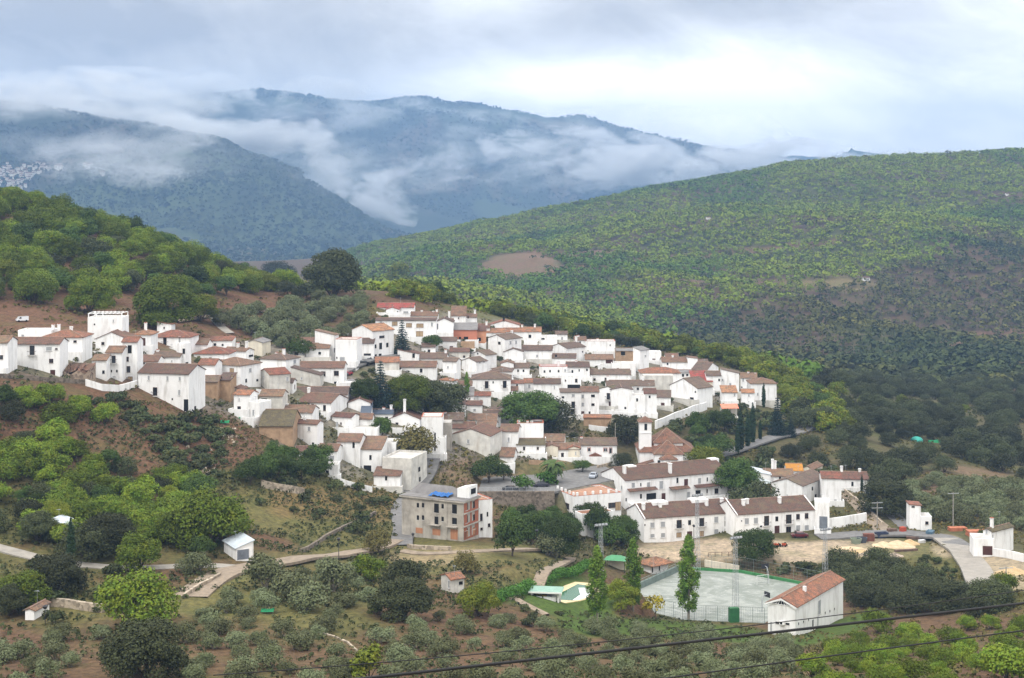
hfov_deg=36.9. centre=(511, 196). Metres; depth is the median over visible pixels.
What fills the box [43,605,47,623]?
street lamp
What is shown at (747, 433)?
cypress tree
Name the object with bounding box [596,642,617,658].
olive tree
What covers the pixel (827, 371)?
holm oak tree
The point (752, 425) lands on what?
cypress tree
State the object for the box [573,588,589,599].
pool cover
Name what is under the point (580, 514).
annexe
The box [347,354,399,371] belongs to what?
street
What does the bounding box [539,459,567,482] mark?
palm tree
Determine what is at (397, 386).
broadleaf tree
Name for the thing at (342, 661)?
olive tree
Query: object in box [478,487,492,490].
plaza railing
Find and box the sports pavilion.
[764,570,845,635]
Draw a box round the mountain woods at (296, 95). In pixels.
[0,87,853,219]
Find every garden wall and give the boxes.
[85,379,137,391]
[337,477,371,491]
[338,430,354,435]
[392,428,411,434]
[529,460,564,464]
[589,425,632,431]
[599,410,635,416]
[655,402,706,428]
[829,512,866,528]
[994,548,1023,561]
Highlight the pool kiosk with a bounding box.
[638,556,673,573]
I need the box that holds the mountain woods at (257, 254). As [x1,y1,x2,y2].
[0,100,415,261]
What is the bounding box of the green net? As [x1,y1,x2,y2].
[261,608,274,611]
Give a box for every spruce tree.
[370,360,394,409]
[394,320,410,359]
[766,398,788,437]
[786,415,797,437]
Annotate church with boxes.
[634,416,692,464]
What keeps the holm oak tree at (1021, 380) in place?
on the ground at (278, 118)
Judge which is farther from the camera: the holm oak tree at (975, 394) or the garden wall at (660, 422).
the holm oak tree at (975, 394)
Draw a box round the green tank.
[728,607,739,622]
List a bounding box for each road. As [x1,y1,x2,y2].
[391,458,439,544]
[723,424,814,456]
[815,530,969,544]
[841,492,890,529]
[880,508,907,526]
[933,538,993,583]
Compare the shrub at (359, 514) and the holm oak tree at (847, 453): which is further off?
the holm oak tree at (847, 453)
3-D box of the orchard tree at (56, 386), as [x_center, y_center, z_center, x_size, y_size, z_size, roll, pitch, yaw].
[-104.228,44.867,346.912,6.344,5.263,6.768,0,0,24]
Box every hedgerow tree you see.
[384,261,410,279]
[385,284,406,297]
[389,278,411,296]
[407,280,421,295]
[411,284,435,301]
[428,286,441,300]
[439,292,456,303]
[488,300,502,312]
[488,303,505,315]
[494,305,510,316]
[513,306,535,322]
[518,307,539,323]
[543,316,561,331]
[568,318,590,335]
[580,321,595,336]
[589,322,599,335]
[596,324,604,335]
[599,332,613,338]
[616,327,630,334]
[623,322,640,329]
[623,330,642,344]
[641,328,664,345]
[641,333,664,349]
[655,338,668,349]
[666,337,687,352]
[677,334,695,353]
[691,340,702,346]
[697,343,721,359]
[717,345,733,358]
[720,345,742,362]
[725,355,741,367]
[736,346,749,355]
[739,355,755,369]
[753,360,777,377]
[766,358,787,367]
[766,371,781,381]
[772,366,794,379]
[778,374,801,387]
[779,377,798,394]
[779,394,796,405]
[780,390,805,405]
[780,398,803,413]
[786,366,803,378]
[797,382,813,391]
[798,390,814,400]
[807,400,835,410]
[812,411,841,431]
[819,388,839,397]
[825,396,846,406]
[827,380,849,394]
[834,405,850,419]
[841,416,856,424]
[895,394,908,401]
[962,404,970,411]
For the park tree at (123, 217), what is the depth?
597.93 m
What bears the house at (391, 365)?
on the ground at (278, 118)
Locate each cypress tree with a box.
[66,517,76,564]
[734,425,739,455]
[737,406,744,452]
[744,412,750,445]
[749,402,756,441]
[758,420,762,438]
[761,382,765,407]
[860,476,863,490]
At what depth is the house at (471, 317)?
572.78 m
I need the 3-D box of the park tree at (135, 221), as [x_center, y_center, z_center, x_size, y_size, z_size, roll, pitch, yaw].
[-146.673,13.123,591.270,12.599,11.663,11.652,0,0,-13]
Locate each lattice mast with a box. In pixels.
[594,523,607,591]
[692,493,702,574]
[730,536,741,605]
[820,527,830,572]
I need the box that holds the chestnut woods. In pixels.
[324,147,1023,333]
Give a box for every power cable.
[213,590,1023,675]
[356,602,1023,677]
[665,630,1023,677]
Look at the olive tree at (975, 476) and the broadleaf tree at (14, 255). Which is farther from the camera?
the broadleaf tree at (14, 255)
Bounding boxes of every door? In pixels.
[27,345,35,355]
[110,356,116,363]
[152,387,157,396]
[237,548,248,559]
[483,381,489,388]
[501,381,507,388]
[615,502,620,510]
[675,520,683,529]
[698,518,706,527]
[763,516,770,526]
[775,526,779,532]
[785,514,793,524]
[819,516,827,528]
[983,546,991,554]
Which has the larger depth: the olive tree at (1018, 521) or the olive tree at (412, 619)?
the olive tree at (1018, 521)
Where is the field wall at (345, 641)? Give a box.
[323,632,357,651]
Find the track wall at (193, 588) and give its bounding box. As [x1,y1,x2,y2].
[182,573,220,597]
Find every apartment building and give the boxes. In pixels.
[601,457,728,508]
[626,497,727,542]
[719,495,815,535]
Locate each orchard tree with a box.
[0,436,31,454]
[0,445,16,468]
[0,456,21,479]
[0,480,13,498]
[6,450,39,476]
[8,435,45,456]
[14,384,42,397]
[16,508,53,534]
[17,498,45,508]
[20,392,45,409]
[31,466,60,481]
[33,438,65,455]
[34,382,64,403]
[34,417,71,441]
[34,448,72,473]
[37,400,78,422]
[39,383,66,401]
[42,477,73,489]
[42,486,89,504]
[44,433,78,455]
[49,516,86,541]
[60,467,97,489]
[61,439,90,455]
[67,394,93,410]
[67,401,88,418]
[67,496,101,520]
[74,459,108,477]
[78,452,105,468]
[86,498,103,515]
[89,401,119,421]
[94,475,121,493]
[95,494,120,514]
[102,498,131,513]
[109,475,131,496]
[115,499,138,512]
[118,482,154,505]
[121,475,161,496]
[122,501,157,516]
[125,507,157,533]
[135,524,164,541]
[149,496,173,509]
[150,505,182,516]
[151,466,176,478]
[151,507,181,539]
[158,470,187,489]
[161,493,188,502]
[163,497,189,507]
[164,489,193,498]
[168,462,188,474]
[183,469,204,482]
[351,552,387,580]
[794,652,832,676]
[819,646,834,657]
[821,636,847,648]
[821,670,856,677]
[822,639,850,660]
[823,649,849,664]
[843,639,854,643]
[843,657,862,672]
[846,642,871,660]
[848,629,870,643]
[857,659,877,675]
[861,608,895,633]
[861,643,897,668]
[865,642,885,655]
[865,664,900,677]
[870,632,899,651]
[884,662,907,677]
[890,654,933,677]
[893,646,911,656]
[894,640,916,652]
[895,622,922,635]
[898,631,919,645]
[914,644,936,663]
[918,632,940,647]
[925,660,951,673]
[927,669,958,677]
[928,646,958,666]
[934,625,959,643]
[945,640,978,662]
[950,630,967,640]
[955,614,976,629]
[959,635,978,650]
[964,653,988,670]
[975,642,1023,677]
[979,614,1002,628]
[988,630,1004,642]
[990,571,1019,587]
[993,634,1018,646]
[1004,624,1023,637]
[1007,616,1023,632]
[1012,639,1023,647]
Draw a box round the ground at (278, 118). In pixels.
[0,90,1023,677]
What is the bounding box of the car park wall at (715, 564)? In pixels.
[705,560,738,569]
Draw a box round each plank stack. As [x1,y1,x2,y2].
[894,548,917,551]
[906,536,919,539]
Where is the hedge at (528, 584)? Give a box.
[496,558,590,601]
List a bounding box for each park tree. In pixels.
[0,383,18,407]
[11,484,33,500]
[12,221,37,244]
[25,489,46,500]
[45,265,74,291]
[59,202,78,217]
[59,226,82,245]
[74,209,98,225]
[78,218,98,235]
[90,484,118,503]
[91,251,114,268]
[100,449,121,467]
[116,214,141,226]
[125,215,146,228]
[141,272,163,284]
[159,231,177,241]
[178,265,209,281]
[178,475,209,493]
[188,535,216,553]
[191,471,219,493]
[195,283,216,295]
[213,275,237,295]
[232,456,265,484]
[240,262,249,266]
[242,454,265,469]
[248,453,279,478]
[263,441,291,456]
[264,450,275,456]
[268,453,295,476]
[280,444,300,461]
[284,336,315,354]
[288,458,316,479]
[300,448,316,467]
[302,443,333,464]
[309,459,331,477]
[349,377,379,398]
[369,417,391,435]
[415,279,430,284]
[420,335,442,347]
[431,280,447,295]
[470,453,505,482]
[493,517,532,555]
[495,463,512,479]
[496,390,560,423]
[499,506,521,522]
[499,511,524,529]
[516,503,537,514]
[520,513,543,538]
[521,510,544,521]
[533,312,554,328]
[537,517,580,557]
[538,510,553,517]
[542,515,551,523]
[545,505,562,513]
[550,511,565,522]
[563,516,583,532]
[564,512,575,522]
[572,315,586,323]
[572,460,591,470]
[573,323,591,335]
[573,502,592,517]
[583,501,610,532]
[593,518,628,545]
[603,320,621,330]
[605,514,640,545]
[607,330,619,334]
[618,323,631,329]
[685,411,710,434]
[688,423,706,435]
[691,346,704,354]
[692,441,705,446]
[695,442,715,449]
[697,432,717,443]
[705,410,725,426]
[705,432,735,451]
[711,456,762,495]
[713,408,736,429]
[731,528,779,561]
[810,381,826,389]
[811,391,830,401]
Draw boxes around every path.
[175,309,272,321]
[208,317,234,333]
[398,548,552,555]
[501,557,575,600]
[514,596,548,615]
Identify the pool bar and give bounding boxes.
[528,586,563,602]
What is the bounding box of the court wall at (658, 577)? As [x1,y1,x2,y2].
[631,565,678,588]
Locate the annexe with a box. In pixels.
[575,508,613,539]
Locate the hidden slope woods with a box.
[268,277,824,378]
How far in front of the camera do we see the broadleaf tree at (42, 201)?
567.96 m
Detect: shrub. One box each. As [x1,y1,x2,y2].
[23,554,46,566]
[41,609,66,622]
[44,589,66,600]
[89,582,105,601]
[91,396,103,404]
[102,562,121,573]
[105,391,123,401]
[114,391,128,399]
[117,401,128,407]
[120,413,132,420]
[123,409,132,414]
[125,399,137,407]
[128,416,144,425]
[129,405,148,414]
[133,411,152,420]
[139,427,150,435]
[145,434,160,441]
[146,423,162,431]
[153,440,171,450]
[157,422,174,431]
[159,454,170,460]
[160,446,182,455]
[162,435,175,445]
[164,414,175,419]
[165,429,184,439]
[166,418,180,424]
[167,420,177,429]
[167,458,187,466]
[176,412,190,420]
[178,422,197,431]
[178,433,197,444]
[179,449,188,455]
[185,409,202,422]
[185,448,194,452]
[187,459,205,470]
[190,431,202,439]
[191,453,211,466]
[193,445,210,451]
[196,416,212,424]
[196,425,206,430]
[201,424,214,433]
[203,428,221,439]
[203,455,217,466]
[205,414,219,423]
[208,429,226,442]
[209,469,224,476]
[210,440,225,448]
[211,449,228,458]
[219,458,228,464]
[223,427,234,433]
[254,498,266,504]
[278,476,298,486]
[289,506,299,511]
[301,494,310,500]
[305,489,311,493]
[310,508,326,515]
[326,479,343,490]
[329,495,342,501]
[347,521,372,532]
[352,482,364,489]
[352,511,370,520]
[353,503,363,508]
[355,490,366,496]
[360,371,368,375]
[365,497,381,504]
[366,603,382,613]
[381,495,392,502]
[511,473,534,488]
[520,603,530,611]
[520,616,538,626]
[527,612,538,616]
[534,471,558,484]
[554,611,564,615]
[568,432,578,436]
[667,422,681,429]
[667,425,682,433]
[668,418,685,428]
[684,434,698,440]
[689,436,701,442]
[706,422,720,432]
[726,425,735,432]
[737,402,748,409]
[742,409,750,414]
[746,461,757,466]
[754,454,771,464]
[756,448,772,457]
[758,418,770,424]
[758,421,768,427]
[758,445,776,453]
[759,461,780,468]
[761,412,773,417]
[776,461,787,467]
[776,567,787,573]
[781,564,791,571]
[793,561,807,569]
[804,567,821,575]
[805,561,816,568]
[808,458,827,465]
[818,563,833,569]
[827,464,838,470]
[917,557,928,562]
[920,561,932,567]
[921,554,930,558]
[929,557,941,563]
[938,570,947,575]
[941,565,950,571]
[949,568,958,572]
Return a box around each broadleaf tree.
[0,187,29,211]
[0,197,11,210]
[0,200,12,216]
[0,218,17,236]
[0,220,12,239]
[0,233,27,251]
[0,242,16,259]
[0,251,22,267]
[0,258,19,279]
[0,278,6,296]
[0,569,52,608]
[4,186,26,196]
[5,268,23,282]
[7,272,21,288]
[9,208,43,233]
[11,268,56,294]
[13,269,57,301]
[17,243,45,259]
[19,250,47,270]
[22,190,45,209]
[24,251,58,270]
[25,204,58,219]
[27,195,52,210]
[29,229,64,253]
[34,268,60,290]
[37,212,65,231]
[40,498,73,517]
[44,193,73,208]
[46,264,73,282]
[48,235,84,260]
[50,202,82,220]
[60,215,85,231]
[60,220,88,239]
[62,265,103,290]
[62,275,115,311]
[69,253,95,268]
[85,234,116,257]
[85,276,122,298]
[93,211,118,232]
[93,473,109,484]
[93,566,181,629]
[97,218,132,239]
[99,264,131,286]
[102,248,129,266]
[109,243,126,257]
[110,214,130,234]
[112,260,145,277]
[114,531,161,570]
[118,239,142,257]
[125,226,152,242]
[127,231,156,254]
[132,273,204,325]
[133,253,164,276]
[135,472,151,481]
[145,226,160,236]
[147,231,169,248]
[153,243,175,255]
[153,253,175,272]
[153,504,210,550]
[157,485,177,498]
[158,250,186,273]
[168,241,194,262]
[171,483,253,543]
[181,275,202,293]
[185,246,214,265]
[188,239,204,247]
[192,293,218,322]
[193,265,217,287]
[202,261,221,274]
[206,263,220,276]
[208,252,228,263]
[219,267,245,288]
[220,259,242,274]
[239,269,264,289]
[239,274,264,293]
[259,271,273,288]
[259,273,280,290]
[266,268,301,291]
[379,373,435,410]
[406,280,416,296]
[455,579,502,615]
[504,302,515,316]
[556,316,568,329]
[560,319,575,330]
[605,578,640,610]
[631,328,645,339]
[671,345,686,355]
[684,445,723,463]
[744,363,756,371]
[777,376,795,386]
[777,384,797,393]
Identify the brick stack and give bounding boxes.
[863,533,874,540]
[886,528,896,531]
[899,526,906,531]
[947,526,967,530]
[965,529,982,536]
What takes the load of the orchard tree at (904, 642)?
on the ground at (278, 118)
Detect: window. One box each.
[406,323,411,327]
[416,323,422,327]
[416,331,422,336]
[608,502,614,508]
[650,522,654,527]
[659,481,662,489]
[676,532,681,537]
[818,599,820,615]
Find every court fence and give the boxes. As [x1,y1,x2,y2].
[640,561,680,579]
[645,595,764,622]
[695,554,819,579]
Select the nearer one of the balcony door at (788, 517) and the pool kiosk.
the pool kiosk
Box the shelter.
[604,555,625,572]
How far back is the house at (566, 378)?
503.80 m
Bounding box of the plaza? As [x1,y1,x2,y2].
[480,465,612,493]
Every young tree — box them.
[348,641,384,677]
[642,594,664,618]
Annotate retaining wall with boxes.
[0,373,84,383]
[478,491,554,510]
[597,462,610,467]
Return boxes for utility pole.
[877,502,882,527]
[948,492,958,525]
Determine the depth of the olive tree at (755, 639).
257.67 m
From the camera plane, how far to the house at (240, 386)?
403.68 m
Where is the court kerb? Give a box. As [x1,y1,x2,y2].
[693,567,802,583]
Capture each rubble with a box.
[186,445,215,472]
[220,427,246,444]
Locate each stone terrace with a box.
[38,597,104,612]
[261,480,304,494]
[299,511,375,552]
[407,544,450,549]
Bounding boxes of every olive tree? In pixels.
[0,638,17,664]
[7,639,38,657]
[7,671,28,677]
[22,653,43,669]
[34,656,63,677]
[39,639,69,659]
[40,629,63,643]
[43,621,74,640]
[60,650,82,666]
[88,624,111,639]
[127,660,144,674]
[171,621,201,644]
[173,556,199,573]
[181,662,205,677]
[183,551,216,574]
[183,658,208,676]
[192,652,215,666]
[193,606,213,619]
[198,610,223,628]
[198,628,218,640]
[201,632,223,648]
[204,617,236,635]
[211,312,229,325]
[215,307,226,314]
[215,597,236,612]
[218,585,243,601]
[222,660,257,677]
[223,630,249,646]
[223,654,258,673]
[225,309,240,318]
[227,312,250,328]
[229,644,251,658]
[232,302,244,309]
[232,604,259,622]
[234,303,256,315]
[238,616,257,628]
[240,318,258,334]
[240,552,287,588]
[243,315,267,330]
[248,630,269,644]
[249,587,274,606]
[250,300,264,312]
[251,643,285,670]
[252,330,266,338]
[253,322,271,334]
[253,590,281,609]
[255,636,278,652]
[258,311,272,319]
[262,314,281,326]
[263,328,279,341]
[264,307,276,313]
[269,569,313,602]
[270,310,288,319]
[270,617,293,636]
[271,319,294,328]
[271,324,289,332]
[272,328,288,340]
[273,336,289,347]
[276,297,296,305]
[277,305,297,320]
[277,657,299,673]
[280,294,295,300]
[282,331,301,342]
[282,628,312,650]
[285,580,328,613]
[289,295,305,306]
[289,304,303,312]
[290,321,299,331]
[293,567,313,578]
[294,310,309,320]
[295,319,318,333]
[296,666,325,677]
[299,628,317,647]
[301,331,314,336]
[302,299,317,313]
[302,314,322,326]
[307,557,358,593]
[308,615,337,631]
[309,289,326,300]
[309,625,327,639]
[310,324,324,335]
[312,299,329,311]
[313,308,329,318]
[314,555,337,568]
[317,316,330,326]
[320,306,338,317]
[320,655,340,672]
[321,610,337,619]
[322,602,346,617]
[324,326,340,335]
[325,311,336,321]
[325,641,347,657]
[326,297,343,307]
[328,294,342,304]
[328,591,356,606]
[328,656,356,677]
[328,663,351,677]
[329,303,346,315]
[334,323,352,336]
[337,320,352,330]
[340,295,352,304]
[343,312,356,320]
[345,560,360,575]
[350,289,371,301]
[350,311,371,324]
[350,319,362,327]
[350,576,365,586]
[350,592,359,604]
[353,296,367,305]
[353,301,367,310]
[354,309,370,315]
[358,586,376,602]
[365,625,395,642]
[377,664,403,677]
[382,642,420,668]
[383,639,406,655]
[395,653,426,675]
[398,630,428,648]
[404,613,428,629]
[406,621,430,633]
[422,629,441,645]
[425,640,449,656]
[432,610,446,620]
[433,634,461,653]
[435,653,457,667]
[438,663,468,677]
[445,614,464,630]
[453,613,476,633]
[462,661,498,677]
[466,636,481,648]
[467,661,495,677]
[487,612,509,628]
[491,653,509,665]
[493,630,515,646]
[499,646,519,658]
[499,666,525,677]
[503,612,517,623]
[505,626,520,639]
[510,635,534,651]
[511,626,531,639]
[515,645,548,671]
[532,659,559,677]
[534,532,567,557]
[534,615,556,630]
[537,658,577,677]
[538,636,566,656]
[545,652,556,660]
[554,647,578,665]
[557,627,573,640]
[559,631,585,643]
[559,637,576,649]
[575,634,589,646]
[575,655,597,667]
[575,655,599,672]
[582,616,605,633]
[588,669,608,677]
[591,664,611,677]
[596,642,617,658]
[598,615,620,630]
[600,627,620,640]
[607,633,623,645]
[611,654,636,673]
[612,651,631,665]
[617,635,644,652]
[619,667,646,677]
[629,650,645,661]
[630,619,647,629]
[630,624,648,636]
[635,636,650,645]
[638,628,662,644]
[638,658,652,670]
[641,657,670,675]
[642,644,658,655]
[647,671,666,677]
[651,641,670,655]
[656,651,685,677]
[664,666,693,677]
[667,638,694,657]
[671,659,694,671]
[677,633,699,645]
[685,650,713,665]
[687,636,716,653]
[688,623,711,637]
[694,622,721,641]
[700,658,719,676]
[704,657,722,671]
[710,665,730,677]
[722,659,742,675]
[724,642,738,653]
[725,646,749,663]
[731,641,750,653]
[736,659,771,677]
[741,648,768,664]
[743,639,766,650]
[745,645,761,658]
[748,636,768,644]
[755,636,774,650]
[757,642,770,649]
[760,662,778,676]
[765,646,787,656]
[766,649,795,671]
[773,635,793,646]
[775,632,795,642]
[775,639,797,654]
[786,644,803,658]
[902,478,919,485]
[907,484,922,490]
[910,488,930,496]
[913,495,931,509]
[918,478,931,488]
[924,474,936,484]
[925,470,945,482]
[925,504,944,517]
[930,495,941,504]
[932,477,945,486]
[932,498,949,510]
[933,490,955,501]
[934,503,956,521]
[936,485,953,493]
[942,475,953,481]
[945,502,963,516]
[946,498,960,503]
[952,473,968,487]
[953,487,971,495]
[954,508,978,525]
[956,491,969,502]
[960,495,979,505]
[969,483,991,496]
[969,504,985,517]
[970,473,984,479]
[973,477,989,484]
[974,492,993,502]
[977,497,996,512]
[978,507,996,520]
[978,510,998,523]
[981,483,997,490]
[983,488,1006,498]
[984,511,1010,527]
[985,476,997,483]
[986,497,1001,508]
[989,476,1009,488]
[990,504,1009,513]
[996,495,1011,501]
[998,483,1016,489]
[998,500,1010,510]
[999,475,1017,488]
[1001,511,1017,523]
[1005,487,1021,499]
[1005,502,1023,515]
[1012,516,1023,529]
[1013,477,1021,486]
[1015,481,1023,490]
[1018,507,1023,515]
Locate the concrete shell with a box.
[399,483,480,540]
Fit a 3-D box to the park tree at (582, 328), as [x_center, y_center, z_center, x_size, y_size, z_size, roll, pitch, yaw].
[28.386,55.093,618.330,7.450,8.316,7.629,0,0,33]
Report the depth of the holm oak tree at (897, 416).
559.15 m
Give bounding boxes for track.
[0,544,234,569]
[175,539,402,597]
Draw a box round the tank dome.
[910,436,922,441]
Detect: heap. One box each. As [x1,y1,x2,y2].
[835,546,863,549]
[872,541,887,546]
[882,540,914,548]
[890,552,903,557]
[904,539,919,545]
[995,566,1023,575]
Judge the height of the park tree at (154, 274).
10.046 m
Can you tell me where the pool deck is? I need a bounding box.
[561,582,598,602]
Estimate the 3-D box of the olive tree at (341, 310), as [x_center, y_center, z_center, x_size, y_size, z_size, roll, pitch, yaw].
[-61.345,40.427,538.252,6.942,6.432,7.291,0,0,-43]
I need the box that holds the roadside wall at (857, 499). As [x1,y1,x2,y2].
[844,489,882,524]
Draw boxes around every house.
[0,335,18,373]
[16,337,68,376]
[18,328,56,336]
[22,590,51,619]
[41,323,93,362]
[52,509,73,522]
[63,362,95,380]
[88,311,128,343]
[91,354,110,380]
[93,329,136,353]
[105,345,126,381]
[121,336,143,380]
[133,322,159,354]
[137,359,205,412]
[143,355,164,365]
[153,344,182,362]
[157,320,175,333]
[158,330,199,353]
[177,342,190,363]
[192,346,237,358]
[195,338,212,351]
[198,358,222,374]
[205,375,221,400]
[210,336,235,347]
[220,357,262,386]
[220,372,236,401]
[222,531,254,560]
[226,341,253,359]
[228,389,258,418]
[234,384,248,390]
[241,396,270,427]
[244,337,271,355]
[258,348,300,372]
[258,383,288,408]
[258,409,301,446]
[261,367,290,394]
[284,404,319,419]
[288,344,304,360]
[290,365,324,385]
[290,378,296,393]
[295,333,314,343]
[296,445,309,455]
[297,386,349,404]
[297,417,323,444]
[300,355,347,383]
[300,387,347,419]
[304,343,331,360]
[315,329,338,360]
[319,443,342,461]
[325,461,340,478]
[331,337,361,370]
[331,411,358,427]
[332,422,381,435]
[336,377,351,385]
[336,426,366,467]
[347,394,373,411]
[351,322,394,355]
[357,413,374,424]
[360,402,372,412]
[360,436,387,471]
[362,338,374,358]
[372,405,394,422]
[372,466,402,493]
[375,317,437,350]
[375,356,401,377]
[376,311,410,316]
[377,298,415,310]
[382,450,426,489]
[385,305,400,316]
[386,435,399,454]
[389,399,421,428]
[397,348,419,360]
[399,361,437,379]
[410,309,438,318]
[419,349,448,368]
[421,343,435,351]
[421,412,444,461]
[433,435,446,460]
[437,310,454,336]
[438,331,457,348]
[439,352,460,378]
[439,371,458,386]
[440,565,465,592]
[443,419,451,450]
[444,412,464,422]
[449,347,469,359]
[451,306,466,321]
[452,400,465,416]
[452,420,502,458]
[452,421,475,432]
[453,322,478,347]
[455,387,474,399]
[457,381,472,386]
[461,341,475,352]
[461,356,487,377]
[466,310,476,321]
[466,395,482,412]
[467,413,498,423]
[470,349,496,368]
[471,368,512,399]
[474,387,490,406]
[477,325,486,348]
[477,419,497,426]
[477,493,492,537]
[478,318,491,336]
[483,409,501,426]
[485,321,505,335]
[488,330,521,358]
[490,318,520,327]
[490,366,513,379]
[490,403,512,423]
[499,447,517,473]
[500,355,514,374]
[500,424,521,448]
[503,324,541,343]
[503,347,525,362]
[511,380,524,392]
[511,386,518,391]
[513,363,531,378]
[516,438,546,459]
[517,419,545,448]
[522,345,552,363]
[523,378,533,393]
[524,340,537,344]
[533,378,560,401]
[538,361,567,377]
[539,335,557,344]
[543,433,565,442]
[545,440,558,456]
[552,350,576,363]
[552,436,581,462]
[553,335,585,360]
[555,326,568,342]
[559,388,583,419]
[560,373,580,387]
[565,361,591,382]
[567,383,580,387]
[567,437,580,456]
[573,333,586,344]
[578,436,618,465]
[580,386,599,413]
[583,414,611,426]
[584,351,613,368]
[585,338,614,357]
[590,363,630,382]
[599,384,617,410]
[605,376,633,392]
[610,384,634,412]
[611,361,635,375]
[614,348,632,360]
[632,393,646,416]
[633,341,649,371]
[633,377,654,392]
[638,367,680,382]
[642,374,672,389]
[642,388,657,418]
[649,350,660,364]
[657,390,672,411]
[660,355,687,368]
[664,353,678,356]
[670,376,713,407]
[678,369,691,378]
[685,355,698,368]
[689,370,714,395]
[692,361,718,369]
[704,370,721,396]
[719,385,738,403]
[720,367,740,398]
[740,371,756,388]
[740,388,755,408]
[746,377,779,408]
[750,466,771,480]
[763,459,793,481]
[771,468,819,500]
[784,463,803,472]
[803,461,823,470]
[814,494,830,533]
[819,471,843,506]
[840,466,868,492]
[905,500,921,529]
[920,512,931,529]
[970,533,993,556]
[981,511,1014,549]
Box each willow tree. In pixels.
[362,527,391,553]
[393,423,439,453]
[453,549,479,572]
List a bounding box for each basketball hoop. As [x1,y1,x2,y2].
[761,563,768,570]
[762,591,769,598]
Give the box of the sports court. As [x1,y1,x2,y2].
[640,570,797,622]
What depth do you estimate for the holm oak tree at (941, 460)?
472.60 m
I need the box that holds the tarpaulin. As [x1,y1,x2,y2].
[428,491,452,496]
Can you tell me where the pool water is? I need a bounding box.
[561,584,584,600]
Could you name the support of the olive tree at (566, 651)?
on the ground at (278, 118)
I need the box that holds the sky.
[0,0,1023,157]
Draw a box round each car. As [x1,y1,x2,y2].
[15,316,28,321]
[502,485,518,489]
[533,481,548,487]
[589,472,597,477]
[790,531,808,537]
[925,529,934,533]
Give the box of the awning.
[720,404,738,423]
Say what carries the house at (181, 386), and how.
on the ground at (278, 118)
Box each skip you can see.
[850,537,861,543]
[856,536,866,542]
[874,531,888,537]
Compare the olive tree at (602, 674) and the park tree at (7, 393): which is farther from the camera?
the park tree at (7, 393)
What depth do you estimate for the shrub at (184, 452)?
348.77 m
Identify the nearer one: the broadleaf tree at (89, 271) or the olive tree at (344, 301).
the broadleaf tree at (89, 271)
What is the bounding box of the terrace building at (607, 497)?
[557,484,620,518]
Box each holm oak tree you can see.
[0,399,25,421]
[0,508,9,532]
[0,582,29,615]
[9,497,43,519]
[11,198,33,210]
[12,430,34,439]
[17,509,59,540]
[22,480,57,499]
[29,552,89,594]
[49,253,66,266]
[53,522,116,561]
[74,262,101,276]
[74,480,98,496]
[76,511,137,554]
[80,235,113,257]
[96,616,191,677]
[108,235,124,244]
[110,455,138,474]
[114,268,145,290]
[117,475,137,493]
[117,520,139,532]
[153,476,175,491]
[212,259,231,274]
[260,261,297,273]
[274,280,296,294]
[291,284,312,298]
[301,247,363,297]
[326,285,344,292]
[366,576,435,622]
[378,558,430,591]
[401,379,456,413]
[430,381,470,411]
[506,306,516,318]
[523,313,543,326]
[533,396,580,431]
[605,414,641,444]
[608,452,634,466]
[613,334,627,343]
[623,336,642,346]
[725,477,779,499]
[778,443,805,457]
[785,397,811,413]
[785,407,819,427]
[795,433,823,450]
[801,396,813,405]
[806,450,829,465]
[807,379,824,386]
[809,405,841,422]
[811,374,835,387]
[817,367,835,374]
[824,427,849,444]
[824,545,859,567]
[826,561,863,575]
[829,369,850,383]
[832,420,847,426]
[833,444,867,467]
[834,424,855,438]
[837,374,854,386]
[839,394,855,407]
[841,571,856,589]
[843,585,872,607]
[844,407,864,422]
[845,363,857,368]
[846,570,881,586]
[847,433,867,448]
[847,570,886,591]
[848,383,866,396]
[848,413,860,423]
[850,381,876,395]
[850,421,872,437]
[850,559,869,571]
[852,588,883,607]
[854,374,878,384]
[855,447,888,470]
[856,391,884,405]
[857,477,915,515]
[860,546,896,564]
[862,561,884,571]
[866,406,894,425]
[867,456,904,479]
[870,572,910,607]
[871,469,904,482]
[872,395,898,408]
[873,555,911,574]
[873,579,910,609]
[874,423,893,432]
[877,406,902,424]
[878,385,898,396]
[878,431,900,445]
[881,389,895,397]
[883,374,894,380]
[885,444,911,459]
[885,586,923,614]
[887,562,919,588]
[890,407,912,422]
[891,414,919,428]
[894,388,906,396]
[894,447,929,471]
[894,458,920,479]
[895,425,912,438]
[897,398,925,413]
[900,397,919,406]
[905,381,924,396]
[905,572,932,585]
[907,565,939,580]
[907,575,942,599]
[908,423,929,436]
[910,399,937,417]
[910,575,967,614]
[912,440,942,460]
[913,410,932,427]
[920,394,929,399]
[926,426,943,439]
[927,372,944,380]
[928,388,942,399]
[929,454,957,471]
[932,409,955,421]
[938,436,963,451]
[940,365,955,375]
[941,400,954,404]
[943,418,973,436]
[945,438,980,459]
[951,426,981,442]
[956,415,978,427]
[957,593,999,617]
[960,381,975,392]
[961,577,1017,613]
[964,444,995,464]
[966,388,986,404]
[972,396,997,414]
[974,430,998,439]
[976,419,999,433]
[976,432,1009,452]
[979,391,992,397]
[980,383,992,389]
[984,410,1014,425]
[985,399,1008,407]
[985,451,1017,471]
[987,392,1011,405]
[991,417,1017,430]
[991,441,1018,458]
[996,407,1020,423]
[997,423,1020,434]
[998,427,1023,443]
[999,436,1014,445]
[1005,394,1015,401]
[1008,391,1023,402]
[1012,441,1023,460]
[1013,372,1023,379]
[1014,466,1023,478]
[1015,409,1023,421]
[1016,449,1023,465]
[1017,375,1023,383]
[1017,384,1023,391]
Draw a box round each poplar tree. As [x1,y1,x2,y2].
[464,372,469,391]
[585,545,608,620]
[622,537,644,611]
[674,533,700,618]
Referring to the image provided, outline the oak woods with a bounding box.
[347,149,1023,383]

